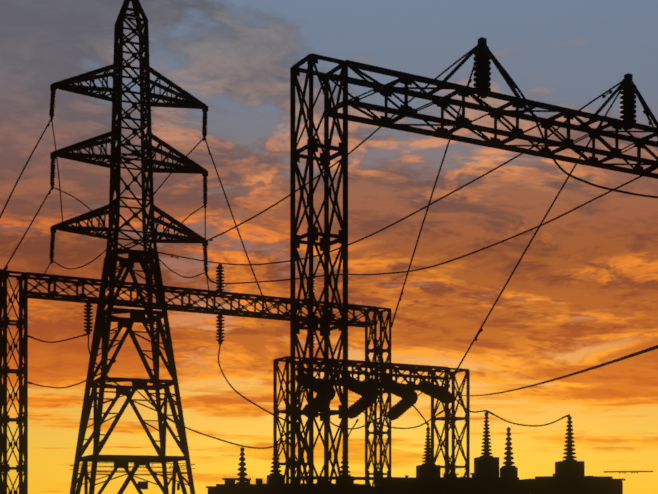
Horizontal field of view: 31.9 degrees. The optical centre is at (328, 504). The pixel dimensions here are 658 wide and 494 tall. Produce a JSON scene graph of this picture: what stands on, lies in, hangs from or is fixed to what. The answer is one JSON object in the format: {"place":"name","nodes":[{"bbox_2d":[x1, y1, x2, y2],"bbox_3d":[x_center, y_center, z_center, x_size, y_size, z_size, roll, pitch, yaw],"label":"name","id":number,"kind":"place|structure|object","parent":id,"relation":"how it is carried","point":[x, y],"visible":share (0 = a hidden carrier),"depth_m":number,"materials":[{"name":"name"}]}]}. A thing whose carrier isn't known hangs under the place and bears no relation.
{"place":"outdoors","nodes":[
{"label":"outdoors","id":0,"kind":"place"},
{"bbox_2d":[84,264,314,347],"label":"gantry insulators","id":1,"kind":"object","parent":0,"point":[219,283],"visible":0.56,"depth_m":47.96,"materials":[{"name":"black ceramic"}]},
{"bbox_2d":[0,0,657,493],"label":"sky","id":2,"kind":"structure","parent":0,"point":[583,294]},
{"bbox_2d":[473,45,636,129],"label":"gantry insulators","id":3,"kind":"object","parent":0,"point":[482,67],"visible":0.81,"depth_m":35.55,"materials":[{"name":"black ceramic"}]},
{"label":"plinths","id":4,"kind":"object","parent":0,"visible":0},
{"bbox_2d":[50,0,207,493],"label":"transmission tower","id":5,"kind":"structure","parent":4,"relation":"on","point":[151,270],"depth_m":66.98,"materials":[{"name":"metal"}]},
{"bbox_2d":[49,90,208,272],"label":"tower insulators","id":6,"kind":"object","parent":5,"relation":"attached to","point":[53,169],"visible":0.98,"depth_m":65.74,"materials":[{"name":"ceramic"}]},
{"bbox_2d":[51,33,206,489],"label":"tower fittings","id":7,"kind":"object","parent":5,"relation":"attached to","point":[142,484],"visible":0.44,"depth_m":65.39,"materials":[{"name":"metal"}]},
{"bbox_2d":[0,269,390,493],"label":"gantry","id":8,"kind":"object","parent":4,"relation":"on","point":[21,419],"visible":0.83,"depth_m":45.89,"materials":[{"name":"metal"}]},
{"bbox_2d":[0,46,657,472],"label":"conductors","id":9,"kind":"object","parent":8,"relation":"on","point":[364,274],"visible":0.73,"depth_m":45.31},
{"bbox_2d":[273,356,469,483],"bbox_3d":[1.737,-1.494,43.635,8.110,7.696,1.160,0,0,-29],"label":"equipment frame","id":10,"kind":"object","parent":4,"relation":"on","point":[415,369],"visible":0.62,"depth_m":43.78,"materials":[{"name":"metal"}]},
{"bbox_2d":[295,374,453,419],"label":"switch insulators","id":11,"kind":"object","parent":10,"relation":"attached to","point":[368,394],"visible":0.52,"depth_m":43.73,"materials":[{"name":"ceramic"}]},
{"bbox_2d":[295,367,454,473],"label":"switch fittings","id":12,"kind":"object","parent":10,"relation":"attached to","point":[424,377],"visible":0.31,"depth_m":44.01,"materials":[{"name":"metal"}]},
{"bbox_2d":[206,415,624,493],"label":"electrical transformer","id":13,"kind":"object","parent":4,"relation":"on","point":[568,477],"depth_m":39.42,"materials":[{"name":"paint"}]},
{"bbox_2d":[237,412,576,481],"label":"transformer bushings","id":14,"kind":"object","parent":13,"relation":"on","point":[508,458],"visible":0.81,"depth_m":40.47,"materials":[{"name":"ceramic"}]},
{"bbox_2d":[290,37,657,493],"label":"gantry","id":15,"kind":"object","parent":4,"relation":"on","point":[325,158],"visible":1,"depth_m":33.26,"materials":[{"name":"metal"}]}
]}

